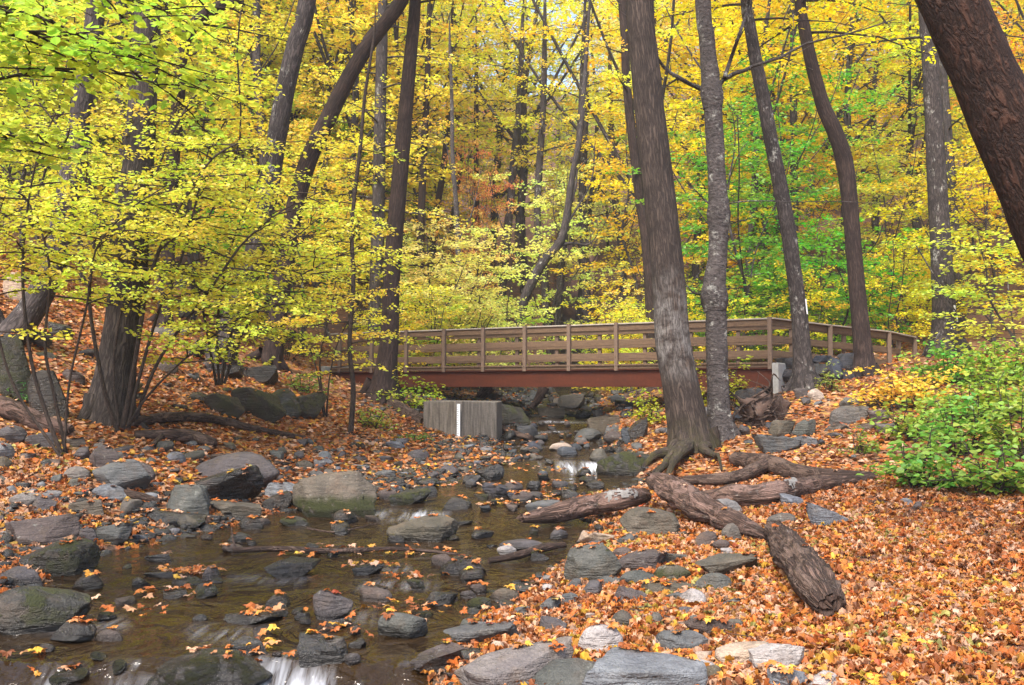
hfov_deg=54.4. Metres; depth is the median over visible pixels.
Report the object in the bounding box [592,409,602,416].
river stone
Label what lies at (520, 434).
fallen log
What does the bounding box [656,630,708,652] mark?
rock
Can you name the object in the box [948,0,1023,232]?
broadleaf tree
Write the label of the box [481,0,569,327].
broadleaf tree
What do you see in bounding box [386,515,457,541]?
rock
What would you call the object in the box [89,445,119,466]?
rock
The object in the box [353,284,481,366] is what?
broadleaf tree
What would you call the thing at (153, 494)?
stone
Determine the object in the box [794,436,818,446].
rock
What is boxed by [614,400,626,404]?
river stone
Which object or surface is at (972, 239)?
broadleaf tree
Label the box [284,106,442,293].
broadleaf tree
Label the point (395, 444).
stone
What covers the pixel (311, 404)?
rock
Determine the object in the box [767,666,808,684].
rock
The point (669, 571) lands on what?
rock
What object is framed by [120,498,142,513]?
stone
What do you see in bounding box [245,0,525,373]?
broadleaf tree
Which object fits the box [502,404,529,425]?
rock
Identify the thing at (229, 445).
stone
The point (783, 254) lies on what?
broadleaf tree
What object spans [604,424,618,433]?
river stone
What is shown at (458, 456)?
stone
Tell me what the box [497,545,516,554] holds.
rock
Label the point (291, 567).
rock
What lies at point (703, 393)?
bush
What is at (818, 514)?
rock
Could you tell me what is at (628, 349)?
broadleaf tree
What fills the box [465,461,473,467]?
stone
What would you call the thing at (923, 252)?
broadleaf tree
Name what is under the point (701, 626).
rock
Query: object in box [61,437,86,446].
stone
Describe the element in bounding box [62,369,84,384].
rock
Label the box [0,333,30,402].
rock
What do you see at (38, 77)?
broadleaf tree
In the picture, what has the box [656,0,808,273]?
broadleaf tree
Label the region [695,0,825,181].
broadleaf tree
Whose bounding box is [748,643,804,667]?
rock
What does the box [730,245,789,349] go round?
broadleaf tree
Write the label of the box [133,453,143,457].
stone
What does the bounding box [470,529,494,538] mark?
river stone
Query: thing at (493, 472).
rock
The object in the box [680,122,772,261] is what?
broadleaf tree
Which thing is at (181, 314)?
stone
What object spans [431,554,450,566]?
river stone
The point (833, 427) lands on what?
rock
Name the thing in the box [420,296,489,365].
broadleaf tree
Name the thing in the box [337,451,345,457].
stone
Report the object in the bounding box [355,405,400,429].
bush
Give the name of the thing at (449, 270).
broadleaf tree
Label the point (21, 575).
rock
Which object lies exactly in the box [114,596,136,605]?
river stone
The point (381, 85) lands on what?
broadleaf tree
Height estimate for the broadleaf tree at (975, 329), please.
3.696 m
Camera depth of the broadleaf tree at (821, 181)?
68.45 m
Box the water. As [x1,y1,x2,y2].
[0,349,640,684]
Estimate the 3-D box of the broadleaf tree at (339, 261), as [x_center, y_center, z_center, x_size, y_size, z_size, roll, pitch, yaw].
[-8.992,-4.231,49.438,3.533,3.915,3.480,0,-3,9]
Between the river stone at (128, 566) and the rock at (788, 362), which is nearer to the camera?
the river stone at (128, 566)
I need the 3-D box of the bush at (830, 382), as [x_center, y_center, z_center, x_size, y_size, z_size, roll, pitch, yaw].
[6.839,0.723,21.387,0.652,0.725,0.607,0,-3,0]
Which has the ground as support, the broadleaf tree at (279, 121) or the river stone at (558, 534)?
the broadleaf tree at (279, 121)
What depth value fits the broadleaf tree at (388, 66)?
57.23 m
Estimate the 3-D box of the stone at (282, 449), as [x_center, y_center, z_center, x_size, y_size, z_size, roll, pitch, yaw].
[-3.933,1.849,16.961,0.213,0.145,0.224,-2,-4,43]
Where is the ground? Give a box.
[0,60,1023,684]
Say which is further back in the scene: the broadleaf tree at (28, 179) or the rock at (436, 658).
the broadleaf tree at (28, 179)
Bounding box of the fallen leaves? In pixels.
[0,165,1023,684]
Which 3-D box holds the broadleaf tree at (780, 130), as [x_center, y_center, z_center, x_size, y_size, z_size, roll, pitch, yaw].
[10.530,-5.085,36.726,7.663,11.865,7.344,0,-3,10]
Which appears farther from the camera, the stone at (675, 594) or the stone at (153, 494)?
the stone at (153, 494)
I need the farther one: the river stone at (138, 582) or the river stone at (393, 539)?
the river stone at (393, 539)
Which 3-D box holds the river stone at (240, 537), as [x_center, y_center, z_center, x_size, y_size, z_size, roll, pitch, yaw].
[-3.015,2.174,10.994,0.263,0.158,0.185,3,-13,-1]
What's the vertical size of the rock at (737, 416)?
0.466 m
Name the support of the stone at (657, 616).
on the ground
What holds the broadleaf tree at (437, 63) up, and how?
on the ground
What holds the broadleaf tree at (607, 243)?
on the ground
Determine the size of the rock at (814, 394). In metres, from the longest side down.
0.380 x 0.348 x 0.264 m
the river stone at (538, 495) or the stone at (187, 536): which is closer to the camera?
the stone at (187, 536)
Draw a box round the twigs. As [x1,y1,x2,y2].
[0,280,1020,651]
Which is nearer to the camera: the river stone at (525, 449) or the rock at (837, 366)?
the river stone at (525, 449)
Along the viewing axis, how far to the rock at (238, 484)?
13.03 m
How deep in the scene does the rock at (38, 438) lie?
13.63 m
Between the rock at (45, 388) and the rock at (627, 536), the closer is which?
the rock at (627, 536)
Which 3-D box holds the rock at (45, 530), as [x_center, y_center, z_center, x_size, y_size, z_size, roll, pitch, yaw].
[-4.813,1.967,10.133,0.780,0.398,0.448,-3,-1,-5]
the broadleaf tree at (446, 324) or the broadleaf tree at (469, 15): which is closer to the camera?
the broadleaf tree at (446, 324)
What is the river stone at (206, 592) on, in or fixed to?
in the water
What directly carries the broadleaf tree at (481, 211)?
on the ground
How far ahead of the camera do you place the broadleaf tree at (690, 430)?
17.85 m
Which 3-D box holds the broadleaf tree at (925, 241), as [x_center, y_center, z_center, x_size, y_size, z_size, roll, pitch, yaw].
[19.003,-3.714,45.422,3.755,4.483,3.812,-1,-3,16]
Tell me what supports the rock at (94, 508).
on the ground
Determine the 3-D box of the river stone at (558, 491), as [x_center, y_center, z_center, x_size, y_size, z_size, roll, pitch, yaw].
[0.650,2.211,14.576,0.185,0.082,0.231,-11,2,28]
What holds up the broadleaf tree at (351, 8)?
on the ground
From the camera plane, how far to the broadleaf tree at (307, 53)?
43.91 m
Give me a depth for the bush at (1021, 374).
17.39 m
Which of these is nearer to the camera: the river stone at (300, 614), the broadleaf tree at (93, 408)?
the river stone at (300, 614)
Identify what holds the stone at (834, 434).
on the ground
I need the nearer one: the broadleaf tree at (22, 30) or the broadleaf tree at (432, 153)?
the broadleaf tree at (22, 30)
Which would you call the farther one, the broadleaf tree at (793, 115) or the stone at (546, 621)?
the broadleaf tree at (793, 115)
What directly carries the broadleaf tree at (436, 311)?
on the ground
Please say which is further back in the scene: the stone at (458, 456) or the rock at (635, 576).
the stone at (458, 456)
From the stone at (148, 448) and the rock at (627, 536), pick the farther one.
the stone at (148, 448)
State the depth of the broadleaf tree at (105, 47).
6.70 m
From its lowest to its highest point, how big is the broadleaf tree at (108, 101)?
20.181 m
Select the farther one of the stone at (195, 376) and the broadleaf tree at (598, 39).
the broadleaf tree at (598, 39)
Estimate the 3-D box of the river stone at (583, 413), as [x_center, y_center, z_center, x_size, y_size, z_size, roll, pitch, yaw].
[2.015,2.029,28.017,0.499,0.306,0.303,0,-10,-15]
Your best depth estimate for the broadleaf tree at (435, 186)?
57.43 m
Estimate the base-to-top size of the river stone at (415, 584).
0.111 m
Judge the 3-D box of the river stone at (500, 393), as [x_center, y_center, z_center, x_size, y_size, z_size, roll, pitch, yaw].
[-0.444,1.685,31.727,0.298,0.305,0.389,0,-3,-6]
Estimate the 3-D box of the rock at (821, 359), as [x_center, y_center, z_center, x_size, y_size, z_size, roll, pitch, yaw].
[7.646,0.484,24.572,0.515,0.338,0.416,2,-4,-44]
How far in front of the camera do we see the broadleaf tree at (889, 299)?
31.05 m
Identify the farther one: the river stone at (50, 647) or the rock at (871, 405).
the rock at (871, 405)
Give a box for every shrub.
[0,60,360,431]
[0,88,230,456]
[101,128,417,384]
[224,205,451,416]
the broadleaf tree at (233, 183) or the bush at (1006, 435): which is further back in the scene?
the broadleaf tree at (233, 183)
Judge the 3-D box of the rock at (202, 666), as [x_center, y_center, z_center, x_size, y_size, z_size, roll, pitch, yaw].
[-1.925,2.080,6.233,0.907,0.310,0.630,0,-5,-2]
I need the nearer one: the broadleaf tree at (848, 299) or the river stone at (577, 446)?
the river stone at (577, 446)
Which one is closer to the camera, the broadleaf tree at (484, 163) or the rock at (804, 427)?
the rock at (804, 427)
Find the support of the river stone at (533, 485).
in the water
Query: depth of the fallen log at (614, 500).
12.25 m
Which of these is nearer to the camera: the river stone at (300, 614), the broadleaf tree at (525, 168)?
the river stone at (300, 614)
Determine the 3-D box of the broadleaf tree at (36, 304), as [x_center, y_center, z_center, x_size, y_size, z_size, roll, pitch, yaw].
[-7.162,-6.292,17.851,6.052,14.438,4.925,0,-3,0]
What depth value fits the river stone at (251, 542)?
10.71 m
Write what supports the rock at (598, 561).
on the ground
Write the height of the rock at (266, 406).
0.849 m
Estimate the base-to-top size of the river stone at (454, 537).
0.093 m
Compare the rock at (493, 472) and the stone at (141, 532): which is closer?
the stone at (141, 532)
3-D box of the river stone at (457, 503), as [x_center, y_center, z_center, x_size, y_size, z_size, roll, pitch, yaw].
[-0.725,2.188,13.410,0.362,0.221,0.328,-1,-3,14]
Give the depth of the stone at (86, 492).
12.07 m
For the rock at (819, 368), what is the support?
on the ground
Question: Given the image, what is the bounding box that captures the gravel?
[0,387,648,684]
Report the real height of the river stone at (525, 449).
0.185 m
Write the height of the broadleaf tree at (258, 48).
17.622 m
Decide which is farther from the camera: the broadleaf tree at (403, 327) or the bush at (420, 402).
the broadleaf tree at (403, 327)
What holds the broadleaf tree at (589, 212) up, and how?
on the ground
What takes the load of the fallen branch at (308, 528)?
on the water
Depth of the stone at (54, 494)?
11.91 m
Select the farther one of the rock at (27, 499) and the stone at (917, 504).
the rock at (27, 499)
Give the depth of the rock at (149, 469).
13.12 m
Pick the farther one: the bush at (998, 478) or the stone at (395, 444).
the stone at (395, 444)
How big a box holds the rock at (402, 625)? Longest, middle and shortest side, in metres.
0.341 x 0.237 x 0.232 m
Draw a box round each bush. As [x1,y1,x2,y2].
[244,302,326,361]
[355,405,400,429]
[376,371,445,408]
[392,433,434,442]
[622,387,665,423]
[695,361,706,405]
[728,355,753,408]
[814,359,844,391]
[827,426,881,455]
[841,357,970,412]
[856,421,971,490]
[868,395,950,440]
[893,340,994,384]
[898,391,1023,456]
[903,365,1023,422]
[910,436,1023,496]
[935,336,1023,385]
[953,366,1023,462]
[962,365,1023,417]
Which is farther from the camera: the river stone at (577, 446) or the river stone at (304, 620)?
the river stone at (577, 446)
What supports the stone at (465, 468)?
on the ground
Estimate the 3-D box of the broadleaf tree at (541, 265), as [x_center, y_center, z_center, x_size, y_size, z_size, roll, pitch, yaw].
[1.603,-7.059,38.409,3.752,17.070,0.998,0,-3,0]
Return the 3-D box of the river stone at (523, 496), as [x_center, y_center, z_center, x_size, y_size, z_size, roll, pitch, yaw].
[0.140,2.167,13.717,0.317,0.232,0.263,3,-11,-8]
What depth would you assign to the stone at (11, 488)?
11.85 m
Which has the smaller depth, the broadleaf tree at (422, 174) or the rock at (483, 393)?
the rock at (483, 393)
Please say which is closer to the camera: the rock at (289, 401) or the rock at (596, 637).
the rock at (596, 637)
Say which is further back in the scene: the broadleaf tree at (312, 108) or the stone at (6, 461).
the broadleaf tree at (312, 108)
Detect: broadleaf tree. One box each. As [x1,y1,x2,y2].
[0,0,82,238]
[0,0,109,206]
[0,0,127,241]
[0,0,182,268]
[0,0,261,169]
[0,0,296,344]
[0,0,299,284]
[0,9,46,82]
[0,120,57,223]
[1,0,49,150]
[5,0,113,173]
[7,17,163,160]
[26,0,237,259]
[56,172,115,251]
[61,2,210,131]
[62,0,376,319]
[72,0,272,258]
[75,0,161,428]
[83,3,109,279]
[95,0,306,332]
[98,0,271,281]
[100,4,163,144]
[111,2,285,235]
[155,202,326,338]
[161,0,328,253]
[161,0,355,235]
[162,1,320,233]
[178,4,283,201]
[185,22,270,178]
[186,0,315,376]
[192,141,426,348]
[193,39,272,201]
[194,0,327,327]
[196,67,426,338]
[198,171,246,226]
[206,142,244,206]
[207,211,300,302]
[209,0,312,153]
[209,4,325,218]
[218,0,372,270]
[225,0,501,330]
[229,4,322,207]
[238,0,421,290]
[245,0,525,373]
[261,0,472,274]
[261,9,461,281]
[266,47,346,179]
[272,1,446,238]
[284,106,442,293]
[291,2,389,167]
[294,0,513,318]
[295,0,474,366]
[297,87,342,222]
[309,0,525,308]
[309,221,367,289]
[316,0,508,404]
[321,0,470,247]
[328,117,412,220]
[331,207,519,365]
[337,227,369,280]
[342,300,425,366]
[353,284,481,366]
[357,294,442,363]
[365,231,434,322]
[368,82,510,280]
[369,0,482,323]
[370,129,481,252]
[388,0,494,132]
[389,0,568,291]
[395,1,619,292]
[399,225,563,365]
[399,285,445,343]
[400,283,469,389]
[402,0,660,317]
[406,131,465,222]
[413,270,535,390]
[415,280,501,366]
[418,0,498,321]
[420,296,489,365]
[422,0,515,154]
[423,226,472,288]
[424,0,620,285]
[431,8,509,289]
[433,3,488,76]
[433,40,511,228]
[436,134,522,300]
[448,286,531,393]
[450,286,521,365]
[457,296,554,364]
[458,0,739,318]
[461,162,639,364]
[470,119,512,195]
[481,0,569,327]
[488,0,640,339]
[506,0,604,364]
[508,0,600,364]
[521,0,623,364]
[527,130,630,281]
[542,38,669,250]
[545,54,689,268]
[548,0,622,362]
[548,89,732,349]
[559,0,661,70]
[560,292,640,391]
[564,16,630,311]
[573,309,693,390]
[574,0,661,128]
[579,0,703,363]
[579,0,874,317]
[581,0,678,114]
[581,278,644,352]
[586,0,848,318]
[586,239,757,362]
[589,0,698,146]
[590,0,696,114]
[591,301,656,390]
[594,0,783,254]
[599,308,645,389]
[600,0,741,97]
[604,69,837,361]
[604,225,642,290]
[609,0,919,441]
[625,0,866,391]
[626,0,722,482]
[629,305,645,338]
[655,0,885,350]
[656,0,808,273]
[665,0,884,301]
[668,0,907,273]
[670,113,702,225]
[677,173,770,310]
[680,78,789,216]
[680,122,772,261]
[681,211,730,306]
[686,278,755,362]
[686,280,705,362]
[687,286,759,362]
[687,298,704,350]
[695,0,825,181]
[698,97,842,314]
[700,33,908,311]
[703,281,788,361]
[719,0,937,377]
[726,213,953,355]
[727,265,871,360]
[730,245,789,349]
[737,0,890,227]
[737,112,836,233]
[747,0,851,333]
[749,256,851,353]
[757,220,809,267]
[761,255,848,353]
[762,0,955,298]
[775,58,877,180]
[777,0,1000,324]
[797,106,868,207]
[801,103,901,200]
[808,0,1021,324]
[815,130,983,324]
[816,4,911,158]
[816,9,1023,357]
[816,244,925,343]
[819,187,869,236]
[823,268,901,337]
[824,255,919,344]
[830,228,931,349]
[836,0,1005,200]
[846,243,960,345]
[853,0,952,192]
[857,0,1017,331]
[858,167,924,242]
[859,133,1023,340]
[869,224,967,309]
[880,222,1023,351]
[884,254,982,340]
[887,210,971,304]
[894,93,1006,275]
[896,0,1023,203]
[903,251,971,315]
[904,0,1023,276]
[905,79,965,141]
[914,0,1023,261]
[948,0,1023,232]
[1000,4,1023,64]
[1002,256,1023,285]
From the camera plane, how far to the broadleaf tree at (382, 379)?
25.51 m
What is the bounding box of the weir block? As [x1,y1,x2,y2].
[423,400,501,439]
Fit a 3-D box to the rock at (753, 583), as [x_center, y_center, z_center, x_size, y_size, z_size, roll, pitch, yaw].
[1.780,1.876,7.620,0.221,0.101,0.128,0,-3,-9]
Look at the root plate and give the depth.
19.64 m
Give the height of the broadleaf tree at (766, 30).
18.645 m
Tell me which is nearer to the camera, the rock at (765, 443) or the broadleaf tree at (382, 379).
the rock at (765, 443)
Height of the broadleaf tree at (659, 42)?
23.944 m
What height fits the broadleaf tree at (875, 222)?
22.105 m
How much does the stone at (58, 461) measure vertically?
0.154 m
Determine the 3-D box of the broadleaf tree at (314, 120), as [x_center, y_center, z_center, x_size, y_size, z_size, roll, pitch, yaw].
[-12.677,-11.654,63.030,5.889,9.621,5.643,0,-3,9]
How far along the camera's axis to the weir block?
23.10 m
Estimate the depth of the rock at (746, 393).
21.04 m
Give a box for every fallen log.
[0,395,75,435]
[131,412,308,438]
[134,428,217,447]
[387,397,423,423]
[502,425,532,439]
[516,487,651,523]
[600,387,661,403]
[645,471,766,540]
[681,452,877,484]
[703,475,873,507]
[762,520,846,617]
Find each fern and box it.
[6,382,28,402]
[282,368,335,393]
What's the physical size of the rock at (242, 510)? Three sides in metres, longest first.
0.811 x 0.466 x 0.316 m
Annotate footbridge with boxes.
[321,317,916,393]
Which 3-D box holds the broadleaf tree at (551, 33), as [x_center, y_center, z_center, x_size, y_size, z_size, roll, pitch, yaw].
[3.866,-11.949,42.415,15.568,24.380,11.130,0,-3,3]
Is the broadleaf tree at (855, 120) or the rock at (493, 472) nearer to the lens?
the rock at (493, 472)
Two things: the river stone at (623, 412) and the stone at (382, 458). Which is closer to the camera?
the stone at (382, 458)
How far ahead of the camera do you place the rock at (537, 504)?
13.14 m
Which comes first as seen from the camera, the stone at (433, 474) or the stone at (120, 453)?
the stone at (120, 453)
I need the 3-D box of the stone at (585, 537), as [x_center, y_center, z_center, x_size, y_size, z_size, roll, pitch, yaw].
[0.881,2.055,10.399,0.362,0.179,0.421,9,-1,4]
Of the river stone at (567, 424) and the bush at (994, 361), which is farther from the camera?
the river stone at (567, 424)
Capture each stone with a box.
[0,443,15,458]
[0,456,12,468]
[7,485,17,492]
[13,516,24,520]
[19,453,36,460]
[30,331,53,347]
[36,351,55,358]
[37,481,45,486]
[40,643,54,651]
[42,459,60,466]
[42,490,63,499]
[48,321,73,336]
[49,667,87,684]
[50,474,62,481]
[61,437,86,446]
[63,466,90,479]
[68,479,80,486]
[72,573,103,589]
[73,490,88,496]
[74,446,89,458]
[79,349,94,356]
[90,651,107,660]
[94,442,103,446]
[95,629,123,641]
[97,611,116,620]
[112,659,126,674]
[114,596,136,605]
[115,445,133,451]
[118,451,127,457]
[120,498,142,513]
[122,563,131,568]
[132,535,148,541]
[132,577,149,587]
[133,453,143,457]
[139,531,152,533]
[141,446,153,452]
[142,492,157,501]
[145,457,155,464]
[149,327,176,337]
[149,482,163,486]
[154,441,174,451]
[157,362,178,374]
[163,588,186,598]
[166,452,185,463]
[167,466,179,472]
[170,528,180,534]
[171,576,201,585]
[172,404,187,409]
[175,277,199,287]
[176,309,189,318]
[182,535,195,537]
[184,441,197,445]
[184,450,204,460]
[188,373,199,381]
[188,392,206,402]
[192,614,207,620]
[195,583,218,598]
[197,445,209,451]
[201,534,212,539]
[202,565,221,580]
[209,453,228,458]
[210,577,222,582]
[222,387,231,391]
[222,442,235,449]
[222,544,241,552]
[228,532,250,541]
[246,539,256,545]
[259,518,270,524]
[265,593,290,606]
[269,449,283,459]
[272,651,281,656]
[276,447,286,452]
[278,466,290,471]
[291,607,303,614]
[294,450,303,457]
[294,612,310,620]
[297,439,307,445]
[297,460,313,468]
[299,617,310,624]
[305,438,313,444]
[306,542,318,547]
[309,470,323,474]
[312,446,323,451]
[313,459,325,467]
[317,451,331,459]
[322,458,332,464]
[324,469,335,472]
[326,552,338,556]
[331,522,350,534]
[333,510,358,523]
[336,619,352,626]
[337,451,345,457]
[344,653,361,665]
[348,638,365,648]
[350,625,360,634]
[352,464,369,468]
[353,454,367,461]
[357,443,364,447]
[359,585,391,602]
[364,581,387,588]
[365,515,380,521]
[374,469,395,476]
[378,456,392,461]
[385,441,404,448]
[387,533,404,543]
[393,461,402,465]
[394,486,404,492]
[396,438,409,443]
[403,468,414,471]
[406,579,424,588]
[407,449,429,459]
[414,485,437,496]
[415,610,432,617]
[419,478,440,486]
[428,471,438,477]
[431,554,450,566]
[441,465,458,474]
[442,496,471,509]
[445,672,454,678]
[448,534,459,540]
[454,452,464,460]
[456,520,472,524]
[458,466,469,472]
[459,567,483,581]
[460,590,476,598]
[460,617,473,625]
[462,474,480,482]
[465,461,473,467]
[465,479,476,486]
[467,597,490,608]
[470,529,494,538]
[470,583,486,594]
[474,494,488,499]
[479,504,490,512]
[480,446,492,450]
[482,482,511,496]
[488,392,497,399]
[489,499,496,504]
[490,588,519,601]
[491,641,503,645]
[497,391,502,397]
[503,430,515,440]
[503,444,512,451]
[505,481,522,491]
[505,504,517,511]
[507,492,515,498]
[511,491,532,502]
[512,456,522,460]
[514,606,529,616]
[517,425,537,437]
[520,445,529,452]
[526,441,542,450]
[526,481,540,490]
[527,389,536,398]
[529,448,539,452]
[529,491,543,498]
[529,527,538,534]
[530,454,542,459]
[530,551,548,560]
[534,434,547,441]
[537,471,547,475]
[539,475,550,480]
[539,615,566,628]
[542,584,557,590]
[548,387,555,393]
[548,489,560,494]
[548,529,567,538]
[552,480,567,487]
[557,446,577,456]
[561,488,578,497]
[564,421,570,426]
[566,411,574,415]
[567,484,577,490]
[568,578,581,585]
[570,443,581,449]
[574,436,586,442]
[575,409,591,417]
[576,468,590,476]
[577,440,587,445]
[579,475,594,482]
[579,530,613,544]
[580,580,601,594]
[583,443,589,448]
[586,391,595,397]
[589,448,607,461]
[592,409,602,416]
[594,394,603,402]
[595,524,603,529]
[603,430,620,444]
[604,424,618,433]
[605,446,614,452]
[610,390,624,394]
[610,394,625,403]
[612,610,631,625]
[613,547,630,555]
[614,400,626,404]
[616,405,626,410]
[619,401,633,406]
[620,410,634,417]
[631,442,642,449]
[651,612,663,623]
[659,427,666,435]
[665,592,681,598]
[679,588,706,602]
[679,606,692,612]
[693,531,716,546]
[695,651,712,658]
[696,658,713,664]
[706,665,721,677]
[712,539,729,549]
[721,548,732,552]
[721,596,743,604]
[728,618,742,624]
[738,425,749,434]
[744,440,752,444]
[765,422,770,428]
[801,397,810,404]
[818,438,824,444]
[827,432,842,437]
[900,498,912,505]
[911,501,921,508]
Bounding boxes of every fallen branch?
[231,527,459,555]
[307,523,377,532]
[487,542,566,563]
[629,608,669,617]
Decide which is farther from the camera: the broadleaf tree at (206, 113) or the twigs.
the broadleaf tree at (206, 113)
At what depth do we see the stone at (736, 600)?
7.07 m
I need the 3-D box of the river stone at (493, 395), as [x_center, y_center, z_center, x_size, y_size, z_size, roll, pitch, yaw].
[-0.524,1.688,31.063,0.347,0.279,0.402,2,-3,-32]
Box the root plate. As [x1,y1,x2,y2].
[705,371,804,430]
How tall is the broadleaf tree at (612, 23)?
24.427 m
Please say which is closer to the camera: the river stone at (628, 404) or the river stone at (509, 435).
the river stone at (509, 435)
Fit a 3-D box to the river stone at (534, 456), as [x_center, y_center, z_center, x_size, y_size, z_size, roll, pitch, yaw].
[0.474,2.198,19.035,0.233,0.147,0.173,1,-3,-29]
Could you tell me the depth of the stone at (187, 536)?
11.24 m
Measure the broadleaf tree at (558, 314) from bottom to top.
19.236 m
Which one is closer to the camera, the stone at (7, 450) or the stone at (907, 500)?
the stone at (907, 500)
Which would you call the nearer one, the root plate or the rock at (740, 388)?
the root plate
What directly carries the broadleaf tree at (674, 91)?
on the ground
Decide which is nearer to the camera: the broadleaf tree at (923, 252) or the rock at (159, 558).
the rock at (159, 558)
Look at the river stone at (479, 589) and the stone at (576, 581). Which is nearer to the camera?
the stone at (576, 581)
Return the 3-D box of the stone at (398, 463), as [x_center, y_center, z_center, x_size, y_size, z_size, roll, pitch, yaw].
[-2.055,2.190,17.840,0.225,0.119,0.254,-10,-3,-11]
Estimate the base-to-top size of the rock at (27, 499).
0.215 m
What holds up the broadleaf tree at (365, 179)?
on the ground
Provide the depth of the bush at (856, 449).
15.69 m
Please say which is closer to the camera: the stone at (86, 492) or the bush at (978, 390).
the stone at (86, 492)
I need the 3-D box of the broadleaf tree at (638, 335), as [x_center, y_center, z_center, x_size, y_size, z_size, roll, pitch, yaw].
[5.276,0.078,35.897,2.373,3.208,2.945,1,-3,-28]
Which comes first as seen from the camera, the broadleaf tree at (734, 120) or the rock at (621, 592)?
the rock at (621, 592)
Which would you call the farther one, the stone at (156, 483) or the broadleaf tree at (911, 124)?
the broadleaf tree at (911, 124)
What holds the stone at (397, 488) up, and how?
on the ground
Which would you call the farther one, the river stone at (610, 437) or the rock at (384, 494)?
the river stone at (610, 437)
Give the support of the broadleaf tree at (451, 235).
on the ground
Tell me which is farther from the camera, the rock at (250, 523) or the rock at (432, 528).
the rock at (250, 523)
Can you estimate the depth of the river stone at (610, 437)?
22.38 m
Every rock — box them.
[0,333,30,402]
[0,425,26,442]
[0,566,43,586]
[0,586,91,634]
[3,272,25,301]
[4,514,80,546]
[9,492,42,506]
[18,537,99,576]
[24,432,54,446]
[27,370,68,419]
[32,496,57,511]
[50,620,96,642]
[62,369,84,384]
[68,499,103,515]
[78,526,97,542]
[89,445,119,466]
[91,484,126,501]
[92,459,151,489]
[95,519,137,545]
[140,462,155,478]
[141,510,207,529]
[143,571,177,577]
[144,553,170,562]
[145,648,272,684]
[166,484,209,514]
[170,465,264,499]
[194,452,279,486]
[203,393,244,419]
[210,363,243,379]
[210,500,261,518]
[223,610,287,624]
[229,636,267,655]
[231,387,286,422]
[239,517,263,528]
[246,365,278,384]
[262,490,292,511]
[264,556,320,577]
[265,482,294,496]
[272,388,300,418]
[279,516,310,525]
[292,471,377,517]
[296,392,326,418]
[297,632,347,667]
[313,589,352,620]
[352,562,384,575]
[377,488,396,499]
[378,612,427,638]
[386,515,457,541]
[389,488,430,505]
[410,641,468,674]
[426,591,458,605]
[439,556,485,575]
[443,621,517,644]
[454,636,573,684]
[475,387,494,399]
[475,464,503,480]
[491,400,513,405]
[497,539,541,549]
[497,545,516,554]
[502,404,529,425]
[510,579,530,583]
[525,499,559,510]
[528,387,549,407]
[533,658,594,684]
[538,407,564,417]
[540,596,560,610]
[549,443,571,450]
[557,393,584,408]
[559,592,577,602]
[563,544,621,579]
[574,428,601,440]
[578,624,622,652]
[580,405,591,410]
[582,647,707,684]
[586,480,604,488]
[587,415,619,433]
[596,451,649,475]
[600,575,619,584]
[612,585,649,602]
[617,533,637,544]
[619,548,668,570]
[619,570,653,582]
[620,506,680,534]
[621,426,630,443]
[627,417,647,441]
[641,580,694,592]
[653,564,690,579]
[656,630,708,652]
[661,553,687,562]
[684,619,735,637]
[694,573,731,590]
[695,553,757,573]
[714,641,768,663]
[716,498,742,510]
[721,523,741,539]
[729,387,756,398]
[732,406,742,421]
[734,582,755,590]
[735,387,765,402]
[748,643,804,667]
[751,434,800,453]
[767,513,795,521]
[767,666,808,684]
[768,420,794,435]
[776,357,792,368]
[780,493,802,504]
[782,369,791,381]
[790,418,815,436]
[793,388,807,398]
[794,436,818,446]
[805,501,848,528]
[807,389,824,399]
[808,670,837,684]
[813,355,831,363]
[814,363,830,379]
[824,423,850,431]
[827,357,844,380]
[828,405,868,424]
[836,353,853,370]
[839,397,859,405]
[842,370,854,379]
[856,422,876,429]
[865,399,890,407]
[867,409,891,421]
[874,423,901,433]
[889,400,912,409]
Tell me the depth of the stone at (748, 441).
17.86 m
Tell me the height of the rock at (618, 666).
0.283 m
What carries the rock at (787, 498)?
on the ground
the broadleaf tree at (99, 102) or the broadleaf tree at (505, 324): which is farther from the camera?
the broadleaf tree at (99, 102)
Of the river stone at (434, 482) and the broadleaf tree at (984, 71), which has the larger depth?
the river stone at (434, 482)
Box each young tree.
[291,7,424,434]
[434,12,489,352]
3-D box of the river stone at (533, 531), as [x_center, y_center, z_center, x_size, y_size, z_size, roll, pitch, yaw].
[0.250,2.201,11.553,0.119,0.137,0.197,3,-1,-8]
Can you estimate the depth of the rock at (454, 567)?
9.00 m
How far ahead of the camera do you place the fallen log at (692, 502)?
10.82 m
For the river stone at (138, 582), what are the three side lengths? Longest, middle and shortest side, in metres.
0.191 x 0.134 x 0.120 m
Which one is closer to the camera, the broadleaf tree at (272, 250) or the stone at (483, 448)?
the stone at (483, 448)
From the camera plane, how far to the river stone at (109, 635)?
6.66 m
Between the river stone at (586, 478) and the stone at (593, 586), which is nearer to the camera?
the stone at (593, 586)
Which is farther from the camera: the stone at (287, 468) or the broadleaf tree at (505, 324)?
the broadleaf tree at (505, 324)
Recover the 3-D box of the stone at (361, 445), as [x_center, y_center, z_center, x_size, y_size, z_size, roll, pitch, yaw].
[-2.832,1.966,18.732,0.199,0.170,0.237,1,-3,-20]
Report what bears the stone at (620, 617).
on the ground
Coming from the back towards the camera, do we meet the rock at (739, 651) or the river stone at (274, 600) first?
the river stone at (274, 600)
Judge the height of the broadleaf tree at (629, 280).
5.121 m
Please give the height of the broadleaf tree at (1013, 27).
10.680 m
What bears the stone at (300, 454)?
on the ground
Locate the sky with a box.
[230,0,1017,95]
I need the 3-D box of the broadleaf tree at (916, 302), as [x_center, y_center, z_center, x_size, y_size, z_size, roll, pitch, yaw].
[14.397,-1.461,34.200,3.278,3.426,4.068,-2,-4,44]
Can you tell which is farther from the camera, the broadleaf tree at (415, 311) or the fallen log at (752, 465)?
the broadleaf tree at (415, 311)
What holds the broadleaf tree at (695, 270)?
on the ground

